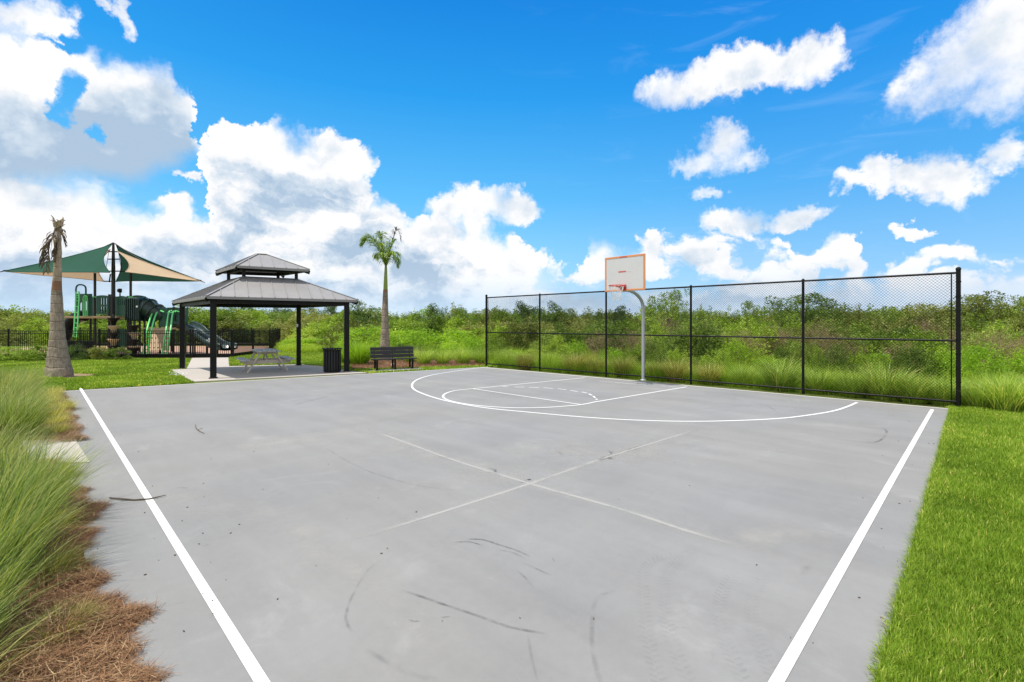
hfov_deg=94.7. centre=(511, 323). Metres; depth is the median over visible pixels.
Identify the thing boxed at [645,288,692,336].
tree
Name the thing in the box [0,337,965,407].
ground
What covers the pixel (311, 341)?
reed clump
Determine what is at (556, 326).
shrub
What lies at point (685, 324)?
shrub
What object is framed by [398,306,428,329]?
shrub
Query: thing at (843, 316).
shrub
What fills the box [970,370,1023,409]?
grass clump
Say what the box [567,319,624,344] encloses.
shrub
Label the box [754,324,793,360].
dry bush
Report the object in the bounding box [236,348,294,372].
picnic table
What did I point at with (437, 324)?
shrub
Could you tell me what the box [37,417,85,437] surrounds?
dry grass clump
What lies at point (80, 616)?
dry grass clump
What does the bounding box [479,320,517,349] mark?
shrub
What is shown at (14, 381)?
grass clump
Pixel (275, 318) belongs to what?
shrub
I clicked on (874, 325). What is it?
shrub
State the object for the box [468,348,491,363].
grass clump
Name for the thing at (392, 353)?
park bench
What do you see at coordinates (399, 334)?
reed clump
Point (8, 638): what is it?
grass clump
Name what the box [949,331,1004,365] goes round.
shrub
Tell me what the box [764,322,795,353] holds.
shrub
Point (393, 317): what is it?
shrub
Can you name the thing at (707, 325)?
shrub
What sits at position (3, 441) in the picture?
grass clump
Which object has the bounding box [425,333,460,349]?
reed clump
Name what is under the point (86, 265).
shade canopy
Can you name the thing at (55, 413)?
dry grass clump
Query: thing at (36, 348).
shrub
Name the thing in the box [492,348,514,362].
grass clump
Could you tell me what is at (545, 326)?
shrub
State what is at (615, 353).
reed clump
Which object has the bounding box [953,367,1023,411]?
grass clump
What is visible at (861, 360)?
shrub
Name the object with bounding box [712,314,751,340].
shrub
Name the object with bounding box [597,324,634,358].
shrub
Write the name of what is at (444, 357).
grass clump
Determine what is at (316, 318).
shrub
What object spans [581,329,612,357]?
dry bush
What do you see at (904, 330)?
shrub
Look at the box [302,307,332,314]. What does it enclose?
tree
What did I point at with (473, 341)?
reed clump
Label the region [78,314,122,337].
shrub
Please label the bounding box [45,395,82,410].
dry grass clump
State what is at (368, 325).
shrub
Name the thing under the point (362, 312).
shrub
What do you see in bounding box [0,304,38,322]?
shrub
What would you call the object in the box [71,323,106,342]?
shrub
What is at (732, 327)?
shrub
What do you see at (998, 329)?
shrub
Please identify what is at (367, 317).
tree
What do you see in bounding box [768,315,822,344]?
shrub
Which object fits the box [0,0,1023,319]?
sky
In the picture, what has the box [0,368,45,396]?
grass clump
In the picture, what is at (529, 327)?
shrub
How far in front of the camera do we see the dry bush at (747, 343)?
18.36 m
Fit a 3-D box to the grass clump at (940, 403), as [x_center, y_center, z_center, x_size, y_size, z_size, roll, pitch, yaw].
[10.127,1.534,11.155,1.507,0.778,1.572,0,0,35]
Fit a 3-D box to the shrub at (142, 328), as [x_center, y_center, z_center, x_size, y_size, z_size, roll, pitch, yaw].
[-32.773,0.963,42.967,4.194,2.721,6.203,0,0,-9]
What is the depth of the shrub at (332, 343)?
32.35 m
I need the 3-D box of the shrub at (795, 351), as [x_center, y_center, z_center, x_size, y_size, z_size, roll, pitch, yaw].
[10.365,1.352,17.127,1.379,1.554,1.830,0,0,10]
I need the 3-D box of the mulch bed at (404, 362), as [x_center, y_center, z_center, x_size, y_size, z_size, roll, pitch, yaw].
[-4.497,1.902,23.050,6.522,0.001,6.720,0,0,0]
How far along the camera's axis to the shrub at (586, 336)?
23.87 m
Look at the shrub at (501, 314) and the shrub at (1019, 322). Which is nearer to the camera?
the shrub at (1019, 322)
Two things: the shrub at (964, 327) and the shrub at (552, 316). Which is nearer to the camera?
the shrub at (964, 327)
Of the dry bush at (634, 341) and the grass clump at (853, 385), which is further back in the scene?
the dry bush at (634, 341)
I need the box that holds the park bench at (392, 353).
[370,346,416,369]
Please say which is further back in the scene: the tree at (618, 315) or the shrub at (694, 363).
the tree at (618, 315)
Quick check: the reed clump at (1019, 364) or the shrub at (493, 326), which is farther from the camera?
the shrub at (493, 326)
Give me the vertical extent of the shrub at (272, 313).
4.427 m
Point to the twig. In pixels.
(135, 499)
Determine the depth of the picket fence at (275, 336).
35.21 m
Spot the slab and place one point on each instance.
(70, 445)
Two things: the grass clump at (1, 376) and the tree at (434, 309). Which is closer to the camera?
the grass clump at (1, 376)
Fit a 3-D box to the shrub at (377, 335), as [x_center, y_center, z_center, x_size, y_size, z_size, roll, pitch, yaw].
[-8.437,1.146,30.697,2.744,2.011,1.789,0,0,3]
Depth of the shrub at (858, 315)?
30.11 m
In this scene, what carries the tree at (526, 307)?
on the ground at (928, 404)
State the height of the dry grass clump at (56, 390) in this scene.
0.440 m
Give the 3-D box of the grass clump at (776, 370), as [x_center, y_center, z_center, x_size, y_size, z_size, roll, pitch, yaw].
[7.733,1.338,13.687,2.311,1.192,2.410,0,0,-38]
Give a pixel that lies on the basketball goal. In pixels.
(626, 273)
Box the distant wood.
[6,307,838,325]
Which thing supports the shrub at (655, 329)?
on the ground at (928, 404)
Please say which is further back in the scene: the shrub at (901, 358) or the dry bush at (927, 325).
the dry bush at (927, 325)
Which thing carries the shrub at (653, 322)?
on the ground at (928, 404)
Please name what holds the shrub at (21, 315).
on the ground at (928, 404)
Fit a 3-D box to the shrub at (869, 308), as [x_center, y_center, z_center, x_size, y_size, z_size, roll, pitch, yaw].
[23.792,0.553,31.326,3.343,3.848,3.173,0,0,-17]
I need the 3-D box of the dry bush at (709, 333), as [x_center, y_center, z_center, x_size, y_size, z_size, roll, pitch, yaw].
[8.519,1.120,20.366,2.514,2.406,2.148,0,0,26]
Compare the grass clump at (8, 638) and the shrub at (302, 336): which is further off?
the shrub at (302, 336)
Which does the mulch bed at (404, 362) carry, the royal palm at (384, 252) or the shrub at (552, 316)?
the royal palm at (384, 252)
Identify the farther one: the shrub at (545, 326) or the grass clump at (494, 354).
the shrub at (545, 326)
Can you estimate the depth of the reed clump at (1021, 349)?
14.26 m
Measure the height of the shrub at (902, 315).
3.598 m
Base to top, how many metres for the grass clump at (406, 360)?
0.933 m
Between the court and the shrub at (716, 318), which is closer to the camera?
the court
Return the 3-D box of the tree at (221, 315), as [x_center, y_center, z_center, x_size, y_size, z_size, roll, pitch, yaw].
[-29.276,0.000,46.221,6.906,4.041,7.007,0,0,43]
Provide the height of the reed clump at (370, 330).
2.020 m
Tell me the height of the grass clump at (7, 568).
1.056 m
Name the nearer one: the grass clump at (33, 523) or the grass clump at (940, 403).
the grass clump at (33, 523)
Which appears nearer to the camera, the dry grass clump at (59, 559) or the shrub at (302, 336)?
the dry grass clump at (59, 559)
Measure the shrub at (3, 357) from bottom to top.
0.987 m
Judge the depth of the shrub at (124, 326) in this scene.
42.80 m
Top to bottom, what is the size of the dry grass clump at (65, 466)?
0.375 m
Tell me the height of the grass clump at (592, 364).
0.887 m
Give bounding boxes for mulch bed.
[350,359,481,368]
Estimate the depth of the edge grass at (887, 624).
3.47 m
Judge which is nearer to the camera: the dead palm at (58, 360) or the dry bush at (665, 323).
the dead palm at (58, 360)
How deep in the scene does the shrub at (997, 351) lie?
14.66 m
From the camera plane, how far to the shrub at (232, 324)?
43.08 m
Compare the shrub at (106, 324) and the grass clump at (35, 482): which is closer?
the grass clump at (35, 482)
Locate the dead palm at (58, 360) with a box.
[39,215,73,377]
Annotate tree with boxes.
[173,305,251,329]
[258,308,283,317]
[279,308,292,321]
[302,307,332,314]
[321,306,343,314]
[349,299,391,327]
[413,303,453,328]
[438,306,476,332]
[474,308,511,331]
[502,300,545,325]
[541,300,572,330]
[594,304,631,332]
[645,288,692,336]
[727,301,765,334]
[760,292,854,336]
[854,306,909,332]
[893,302,972,338]
[931,290,1023,330]
[992,296,1023,320]
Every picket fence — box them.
[0,329,191,357]
[74,327,280,345]
[232,329,270,356]
[269,327,279,348]
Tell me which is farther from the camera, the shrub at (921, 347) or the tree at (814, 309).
the tree at (814, 309)
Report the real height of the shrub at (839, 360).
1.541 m
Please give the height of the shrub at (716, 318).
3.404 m
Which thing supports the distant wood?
on the ground at (928, 404)
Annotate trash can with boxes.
[323,348,341,372]
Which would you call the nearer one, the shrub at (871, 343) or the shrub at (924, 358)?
the shrub at (924, 358)
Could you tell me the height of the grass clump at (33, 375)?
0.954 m
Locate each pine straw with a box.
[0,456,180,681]
[1,391,89,444]
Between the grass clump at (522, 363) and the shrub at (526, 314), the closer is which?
the grass clump at (522, 363)
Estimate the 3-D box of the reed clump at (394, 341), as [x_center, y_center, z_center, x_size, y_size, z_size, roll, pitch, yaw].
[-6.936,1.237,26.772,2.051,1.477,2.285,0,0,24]
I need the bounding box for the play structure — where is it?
[64,273,236,353]
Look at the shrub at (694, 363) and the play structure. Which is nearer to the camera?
the shrub at (694, 363)
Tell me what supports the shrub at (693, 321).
on the ground at (928, 404)
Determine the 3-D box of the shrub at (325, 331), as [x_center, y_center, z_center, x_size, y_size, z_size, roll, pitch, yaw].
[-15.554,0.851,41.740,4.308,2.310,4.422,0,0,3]
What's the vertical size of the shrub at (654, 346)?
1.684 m
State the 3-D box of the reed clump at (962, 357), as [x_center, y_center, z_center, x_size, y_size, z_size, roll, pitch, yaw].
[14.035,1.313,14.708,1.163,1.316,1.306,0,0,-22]
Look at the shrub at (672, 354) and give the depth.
18.59 m
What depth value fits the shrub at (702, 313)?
46.52 m
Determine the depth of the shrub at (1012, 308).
34.99 m
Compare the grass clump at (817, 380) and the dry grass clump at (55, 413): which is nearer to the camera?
the dry grass clump at (55, 413)
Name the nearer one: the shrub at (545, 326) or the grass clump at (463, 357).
the grass clump at (463, 357)
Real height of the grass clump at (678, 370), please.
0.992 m
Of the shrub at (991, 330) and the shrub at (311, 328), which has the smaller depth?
the shrub at (991, 330)
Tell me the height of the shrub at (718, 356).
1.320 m
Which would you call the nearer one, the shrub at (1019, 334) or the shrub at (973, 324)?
the shrub at (1019, 334)
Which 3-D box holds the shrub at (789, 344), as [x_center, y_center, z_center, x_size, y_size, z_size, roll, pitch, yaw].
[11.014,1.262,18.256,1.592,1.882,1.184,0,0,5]
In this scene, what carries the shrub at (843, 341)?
on the ground at (928, 404)
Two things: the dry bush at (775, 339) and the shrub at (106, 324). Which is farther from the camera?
the shrub at (106, 324)
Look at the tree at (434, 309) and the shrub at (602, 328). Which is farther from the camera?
the tree at (434, 309)
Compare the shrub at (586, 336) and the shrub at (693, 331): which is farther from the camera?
the shrub at (586, 336)
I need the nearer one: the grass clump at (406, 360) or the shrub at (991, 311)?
the grass clump at (406, 360)
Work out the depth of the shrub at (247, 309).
67.78 m
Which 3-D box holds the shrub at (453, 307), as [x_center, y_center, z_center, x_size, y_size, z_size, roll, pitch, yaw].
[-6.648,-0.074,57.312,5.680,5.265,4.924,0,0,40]
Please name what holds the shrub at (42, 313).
on the ground at (928, 404)
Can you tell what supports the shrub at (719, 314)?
on the ground at (928, 404)
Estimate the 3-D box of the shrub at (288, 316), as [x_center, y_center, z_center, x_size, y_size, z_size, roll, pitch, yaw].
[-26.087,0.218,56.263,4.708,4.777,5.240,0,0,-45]
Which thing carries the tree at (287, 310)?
on the ground at (928, 404)
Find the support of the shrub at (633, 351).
on the ground at (928, 404)
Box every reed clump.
[276,338,315,346]
[293,338,343,347]
[332,330,357,338]
[334,324,380,347]
[370,327,431,345]
[372,333,401,346]
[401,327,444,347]
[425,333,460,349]
[428,327,483,347]
[431,340,466,354]
[456,335,484,352]
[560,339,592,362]
[597,347,634,368]
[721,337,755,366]
[748,355,790,369]
[865,349,891,372]
[920,344,973,383]
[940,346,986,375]
[947,341,1014,378]
[996,353,1023,377]
[1004,345,1023,374]
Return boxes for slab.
[24,439,88,463]
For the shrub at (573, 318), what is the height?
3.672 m
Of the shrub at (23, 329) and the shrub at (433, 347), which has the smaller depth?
the shrub at (433, 347)
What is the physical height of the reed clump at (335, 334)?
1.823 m
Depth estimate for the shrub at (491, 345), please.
24.11 m
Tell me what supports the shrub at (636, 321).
on the ground at (928, 404)
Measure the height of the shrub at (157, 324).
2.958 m
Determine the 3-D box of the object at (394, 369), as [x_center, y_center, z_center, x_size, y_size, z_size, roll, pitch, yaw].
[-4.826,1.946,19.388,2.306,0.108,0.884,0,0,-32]
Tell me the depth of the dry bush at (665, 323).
25.72 m
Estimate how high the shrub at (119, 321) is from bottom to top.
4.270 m
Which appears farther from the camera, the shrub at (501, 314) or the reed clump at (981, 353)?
the shrub at (501, 314)
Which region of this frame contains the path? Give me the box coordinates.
[187,357,228,367]
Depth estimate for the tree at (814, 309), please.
30.77 m
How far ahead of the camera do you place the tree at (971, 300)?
26.64 m
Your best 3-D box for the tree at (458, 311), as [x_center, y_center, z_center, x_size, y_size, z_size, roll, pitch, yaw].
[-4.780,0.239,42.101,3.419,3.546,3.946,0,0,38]
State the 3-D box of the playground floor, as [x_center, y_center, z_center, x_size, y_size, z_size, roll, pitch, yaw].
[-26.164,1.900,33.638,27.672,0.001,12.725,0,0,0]
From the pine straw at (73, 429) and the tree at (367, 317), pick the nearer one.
the pine straw at (73, 429)
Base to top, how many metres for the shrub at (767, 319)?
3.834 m
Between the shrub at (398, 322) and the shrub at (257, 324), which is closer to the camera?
the shrub at (398, 322)
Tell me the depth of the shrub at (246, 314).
49.20 m
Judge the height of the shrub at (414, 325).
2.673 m
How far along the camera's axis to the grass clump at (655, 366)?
16.28 m
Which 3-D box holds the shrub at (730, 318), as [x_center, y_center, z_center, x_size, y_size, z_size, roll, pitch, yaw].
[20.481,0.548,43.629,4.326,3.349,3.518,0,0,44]
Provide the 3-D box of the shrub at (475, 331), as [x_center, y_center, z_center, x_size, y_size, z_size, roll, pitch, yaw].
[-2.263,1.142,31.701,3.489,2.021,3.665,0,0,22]
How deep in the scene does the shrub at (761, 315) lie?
42.73 m
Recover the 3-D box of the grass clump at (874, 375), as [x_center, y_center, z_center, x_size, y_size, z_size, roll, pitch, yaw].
[9.465,1.338,11.931,2.311,1.192,2.410,0,0,4]
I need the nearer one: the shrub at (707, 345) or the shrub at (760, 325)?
the shrub at (707, 345)
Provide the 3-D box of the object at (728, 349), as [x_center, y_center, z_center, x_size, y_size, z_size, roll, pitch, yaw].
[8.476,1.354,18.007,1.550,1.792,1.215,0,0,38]
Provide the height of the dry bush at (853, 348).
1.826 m
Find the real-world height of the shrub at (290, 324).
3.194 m
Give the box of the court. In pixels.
[60,367,947,681]
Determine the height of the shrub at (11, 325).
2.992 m
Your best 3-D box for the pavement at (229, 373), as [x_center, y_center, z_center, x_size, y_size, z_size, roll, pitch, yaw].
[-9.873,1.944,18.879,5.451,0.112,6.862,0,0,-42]
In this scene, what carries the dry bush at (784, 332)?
on the ground at (928, 404)
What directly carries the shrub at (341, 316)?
on the ground at (928, 404)
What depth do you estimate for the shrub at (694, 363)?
17.69 m
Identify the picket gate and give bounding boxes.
[192,329,231,357]
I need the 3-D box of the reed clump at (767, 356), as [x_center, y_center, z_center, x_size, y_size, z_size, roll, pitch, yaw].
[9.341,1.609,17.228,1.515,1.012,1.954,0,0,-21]
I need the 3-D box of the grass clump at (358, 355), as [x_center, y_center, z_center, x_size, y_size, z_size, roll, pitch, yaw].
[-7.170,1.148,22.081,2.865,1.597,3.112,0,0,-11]
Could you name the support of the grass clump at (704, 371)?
on the ground at (928, 404)
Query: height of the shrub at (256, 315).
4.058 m
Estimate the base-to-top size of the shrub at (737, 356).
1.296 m
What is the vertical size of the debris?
0.005 m
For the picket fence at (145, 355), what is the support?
on the ground at (928, 404)
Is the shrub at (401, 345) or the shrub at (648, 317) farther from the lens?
the shrub at (648, 317)
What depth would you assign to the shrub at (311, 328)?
40.12 m
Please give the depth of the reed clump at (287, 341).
35.12 m
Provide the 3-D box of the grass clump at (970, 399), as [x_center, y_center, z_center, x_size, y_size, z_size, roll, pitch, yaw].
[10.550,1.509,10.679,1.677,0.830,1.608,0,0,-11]
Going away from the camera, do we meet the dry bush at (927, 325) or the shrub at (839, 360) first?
the shrub at (839, 360)
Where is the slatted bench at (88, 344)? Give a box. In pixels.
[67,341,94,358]
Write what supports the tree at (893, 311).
on the ground at (928, 404)
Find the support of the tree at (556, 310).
on the ground at (928, 404)
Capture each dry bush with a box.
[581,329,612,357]
[610,328,651,356]
[648,314,686,343]
[685,323,728,357]
[721,327,768,364]
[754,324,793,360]
[756,324,807,354]
[796,321,846,369]
[837,340,866,362]
[879,341,941,372]
[902,316,946,336]
[941,325,971,360]
[970,322,1022,364]
[1000,324,1023,373]
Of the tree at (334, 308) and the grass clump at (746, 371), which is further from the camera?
the tree at (334, 308)
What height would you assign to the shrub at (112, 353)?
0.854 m
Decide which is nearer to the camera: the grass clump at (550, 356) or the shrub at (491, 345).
the grass clump at (550, 356)
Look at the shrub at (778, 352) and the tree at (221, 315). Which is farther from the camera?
the tree at (221, 315)
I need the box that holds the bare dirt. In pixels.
[68,373,94,377]
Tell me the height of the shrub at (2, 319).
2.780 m
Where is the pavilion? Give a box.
[172,253,357,378]
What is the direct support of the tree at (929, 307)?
on the ground at (928, 404)
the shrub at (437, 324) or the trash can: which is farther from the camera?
the shrub at (437, 324)
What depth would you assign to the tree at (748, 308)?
32.93 m
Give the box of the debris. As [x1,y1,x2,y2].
[97,421,937,669]
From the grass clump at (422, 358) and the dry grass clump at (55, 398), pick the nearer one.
the dry grass clump at (55, 398)
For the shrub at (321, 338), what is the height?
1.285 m
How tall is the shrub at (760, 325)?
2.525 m
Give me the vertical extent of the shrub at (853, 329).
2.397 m
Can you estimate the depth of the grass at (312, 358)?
21.89 m
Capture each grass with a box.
[228,351,494,372]
[254,338,1023,405]
[865,406,954,681]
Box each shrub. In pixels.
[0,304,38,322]
[0,306,48,342]
[0,309,18,319]
[0,316,48,345]
[0,317,27,341]
[0,346,40,359]
[2,315,49,345]
[6,310,49,330]
[10,343,47,360]
[19,312,81,343]
[68,342,97,359]
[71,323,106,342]
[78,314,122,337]
[81,307,156,324]
[85,345,118,359]
[88,319,126,342]
[92,320,137,337]
[99,346,132,358]
[132,321,157,345]
[137,320,196,342]
[162,312,207,342]
[188,307,209,335]
[188,316,241,342]
[206,316,261,342]
[221,308,266,336]
[225,319,283,342]
[234,308,269,319]
[243,308,272,337]
[249,318,302,342]
[259,310,290,322]
[264,311,287,323]
[273,308,306,329]
[275,314,321,340]
[278,333,314,344]
[286,308,333,338]
[288,321,332,341]
[308,311,356,337]
[309,310,335,336]
[313,321,358,335]
[313,334,329,344]
[314,314,378,348]
[329,308,377,336]
[349,320,402,344]
[365,329,398,345]
[372,316,414,340]
[388,311,405,328]
[389,319,429,345]
[390,342,423,351]
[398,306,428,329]
[399,311,419,322]
[416,312,453,342]
[419,342,441,352]
[439,314,468,341]
[444,303,462,318]
[454,308,480,335]
[457,326,495,347]
[458,320,491,334]
[474,336,510,360]
[476,316,518,346]
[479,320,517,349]
[487,306,524,339]
[496,316,547,350]
[511,307,538,321]
[514,347,541,357]
[523,317,555,349]
[527,327,558,357]
[535,334,572,358]
[536,305,572,331]
[544,322,568,343]
[547,307,592,343]
[547,318,593,342]
[552,325,583,351]
[565,328,600,355]
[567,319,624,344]
[573,306,609,329]
[578,320,631,351]
[593,306,634,325]
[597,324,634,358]
[616,310,647,342]
[616,317,636,344]
[622,342,654,367]
[625,321,672,349]
[630,336,674,365]
[632,305,660,330]
[634,321,673,353]
[638,311,696,336]
[650,325,704,360]
[662,347,689,361]
[666,323,726,363]
[668,308,697,342]
[668,319,698,345]
[670,318,728,349]
[682,357,708,370]
[686,303,713,325]
[687,320,731,362]
[699,310,738,320]
[699,348,732,370]
[701,310,730,328]
[708,322,746,354]
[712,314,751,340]
[720,312,742,332]
[721,317,781,360]
[730,346,765,369]
[736,315,766,333]
[747,307,797,327]
[752,304,769,325]
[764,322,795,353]
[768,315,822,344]
[768,342,795,365]
[776,334,815,363]
[780,340,818,370]
[790,314,842,348]
[793,304,825,347]
[805,345,824,372]
[809,314,853,355]
[812,343,861,376]
[816,321,858,363]
[828,302,862,330]
[832,333,874,364]
[835,306,888,328]
[837,319,872,345]
[838,303,877,332]
[843,346,882,373]
[850,327,903,367]
[851,303,885,327]
[859,314,903,333]
[872,323,920,348]
[880,321,935,338]
[881,302,923,331]
[881,344,921,379]
[887,325,952,368]
[900,341,948,381]
[918,332,952,361]
[924,315,968,343]
[929,315,983,349]
[945,312,1007,349]
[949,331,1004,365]
[963,302,994,326]
[967,321,1013,345]
[968,319,1023,366]
[980,348,1019,375]
[993,317,1018,347]
[997,300,1023,316]
[1006,309,1023,343]
[1007,328,1023,354]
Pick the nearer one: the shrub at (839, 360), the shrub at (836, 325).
the shrub at (839, 360)
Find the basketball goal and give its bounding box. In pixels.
[605,253,645,380]
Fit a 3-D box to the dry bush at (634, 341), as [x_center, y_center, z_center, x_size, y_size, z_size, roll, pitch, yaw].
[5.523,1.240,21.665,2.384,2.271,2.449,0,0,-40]
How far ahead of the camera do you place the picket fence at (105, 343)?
40.98 m
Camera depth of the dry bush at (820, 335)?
17.53 m
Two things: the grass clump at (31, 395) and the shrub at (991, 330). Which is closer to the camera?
the grass clump at (31, 395)
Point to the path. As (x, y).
(202, 362)
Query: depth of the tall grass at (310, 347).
15.94 m
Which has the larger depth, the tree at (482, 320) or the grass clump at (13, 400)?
the tree at (482, 320)
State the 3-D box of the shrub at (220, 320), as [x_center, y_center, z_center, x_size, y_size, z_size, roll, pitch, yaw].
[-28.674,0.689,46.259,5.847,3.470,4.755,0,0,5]
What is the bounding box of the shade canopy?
[0,242,204,325]
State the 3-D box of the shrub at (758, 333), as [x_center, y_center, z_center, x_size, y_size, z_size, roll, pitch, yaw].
[9.680,0.870,19.220,2.835,2.271,2.232,0,0,17]
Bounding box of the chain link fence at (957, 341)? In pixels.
[485,267,961,406]
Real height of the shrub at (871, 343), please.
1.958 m
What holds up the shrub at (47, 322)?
on the ground at (928, 404)
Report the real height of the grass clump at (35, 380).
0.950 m
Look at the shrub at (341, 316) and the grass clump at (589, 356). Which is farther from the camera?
the shrub at (341, 316)
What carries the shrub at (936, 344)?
on the ground at (928, 404)
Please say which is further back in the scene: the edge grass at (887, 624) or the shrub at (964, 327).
the shrub at (964, 327)
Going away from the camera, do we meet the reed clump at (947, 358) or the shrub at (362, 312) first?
the reed clump at (947, 358)
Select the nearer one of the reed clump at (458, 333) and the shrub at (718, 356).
the shrub at (718, 356)
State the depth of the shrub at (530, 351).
22.39 m
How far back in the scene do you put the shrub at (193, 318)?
43.47 m
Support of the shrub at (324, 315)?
on the ground at (928, 404)
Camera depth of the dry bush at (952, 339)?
17.05 m
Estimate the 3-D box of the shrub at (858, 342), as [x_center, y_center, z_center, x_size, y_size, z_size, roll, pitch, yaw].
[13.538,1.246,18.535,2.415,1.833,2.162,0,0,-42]
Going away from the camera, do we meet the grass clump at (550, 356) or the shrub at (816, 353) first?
the shrub at (816, 353)
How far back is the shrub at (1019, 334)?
15.74 m
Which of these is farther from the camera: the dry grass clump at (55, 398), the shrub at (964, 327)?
the shrub at (964, 327)
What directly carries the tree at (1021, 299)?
on the ground at (928, 404)
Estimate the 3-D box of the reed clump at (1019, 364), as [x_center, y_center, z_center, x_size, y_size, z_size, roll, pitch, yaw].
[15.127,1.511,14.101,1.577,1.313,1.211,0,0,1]
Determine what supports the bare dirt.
on the lawn at (115, 387)
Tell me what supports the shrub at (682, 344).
on the ground at (928, 404)
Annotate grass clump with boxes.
[0,361,52,387]
[0,366,41,391]
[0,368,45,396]
[0,371,38,394]
[0,372,61,410]
[0,379,60,415]
[0,381,78,443]
[0,384,45,417]
[0,408,64,466]
[0,412,79,472]
[0,419,128,516]
[0,430,106,535]
[0,449,116,595]
[0,469,111,631]
[0,546,123,678]
[1,364,58,389]
[1,365,46,391]
[2,593,117,667]
[3,532,106,601]
[31,497,95,539]
[36,386,67,398]
[36,403,78,419]
[37,409,79,430]
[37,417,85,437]
[37,450,94,478]
[39,385,63,393]
[40,392,68,403]
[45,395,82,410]
[332,341,361,361]
[335,336,380,364]
[403,347,424,361]
[413,347,438,364]
[430,347,453,364]
[451,347,475,363]
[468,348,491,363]
[487,346,512,359]
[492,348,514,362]
[508,349,538,369]
[537,350,560,363]
[557,349,588,369]
[577,351,597,362]
[585,354,610,374]
[604,352,639,376]
[646,357,668,373]
[655,354,696,381]
[688,362,727,384]
[724,362,760,386]
[750,351,813,391]
[790,368,838,393]
[828,364,878,397]
[840,353,939,400]
[879,366,950,403]
[915,375,970,405]
[947,375,1021,407]
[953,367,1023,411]
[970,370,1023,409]
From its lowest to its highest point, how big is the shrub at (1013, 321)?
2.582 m
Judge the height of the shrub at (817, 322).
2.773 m
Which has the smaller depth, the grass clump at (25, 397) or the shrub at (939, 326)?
the grass clump at (25, 397)
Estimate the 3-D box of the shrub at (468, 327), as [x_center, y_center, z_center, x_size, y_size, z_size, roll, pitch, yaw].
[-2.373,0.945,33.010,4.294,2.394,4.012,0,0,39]
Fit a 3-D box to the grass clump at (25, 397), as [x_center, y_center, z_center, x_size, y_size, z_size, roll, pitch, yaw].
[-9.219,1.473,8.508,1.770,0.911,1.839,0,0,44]
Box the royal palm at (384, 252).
[358,227,401,361]
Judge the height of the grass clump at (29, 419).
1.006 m
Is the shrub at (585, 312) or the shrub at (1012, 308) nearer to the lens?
the shrub at (1012, 308)
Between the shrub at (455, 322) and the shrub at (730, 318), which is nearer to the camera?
the shrub at (455, 322)
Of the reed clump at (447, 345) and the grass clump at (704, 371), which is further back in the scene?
the reed clump at (447, 345)
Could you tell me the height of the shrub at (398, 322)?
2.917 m
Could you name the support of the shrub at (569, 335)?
on the ground at (928, 404)
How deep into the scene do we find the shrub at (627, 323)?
27.03 m
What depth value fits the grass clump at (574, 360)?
18.25 m
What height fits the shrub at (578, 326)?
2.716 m
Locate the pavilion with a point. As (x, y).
(244, 290)
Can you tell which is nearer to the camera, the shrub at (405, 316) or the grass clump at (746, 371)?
the grass clump at (746, 371)
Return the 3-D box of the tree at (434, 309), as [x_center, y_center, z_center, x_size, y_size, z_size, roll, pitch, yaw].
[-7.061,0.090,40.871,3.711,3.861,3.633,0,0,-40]
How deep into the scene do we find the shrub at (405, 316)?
54.27 m
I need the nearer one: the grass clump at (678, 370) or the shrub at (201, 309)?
the grass clump at (678, 370)
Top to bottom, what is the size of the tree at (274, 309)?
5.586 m
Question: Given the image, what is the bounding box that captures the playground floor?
[0,346,267,353]
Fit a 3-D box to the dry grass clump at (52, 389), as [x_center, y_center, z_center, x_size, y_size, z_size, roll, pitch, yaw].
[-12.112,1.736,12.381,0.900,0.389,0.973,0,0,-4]
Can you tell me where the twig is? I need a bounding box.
[109,495,164,500]
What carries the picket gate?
on the path
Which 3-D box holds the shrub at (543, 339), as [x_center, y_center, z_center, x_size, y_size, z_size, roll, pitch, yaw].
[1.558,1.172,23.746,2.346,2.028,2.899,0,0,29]
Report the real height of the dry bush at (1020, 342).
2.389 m
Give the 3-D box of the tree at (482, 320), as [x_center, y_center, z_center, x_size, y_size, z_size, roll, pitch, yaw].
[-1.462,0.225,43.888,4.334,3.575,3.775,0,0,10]
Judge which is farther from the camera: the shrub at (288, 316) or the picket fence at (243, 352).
the shrub at (288, 316)
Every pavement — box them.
[173,364,367,382]
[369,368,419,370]
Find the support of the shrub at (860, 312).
on the ground at (928, 404)

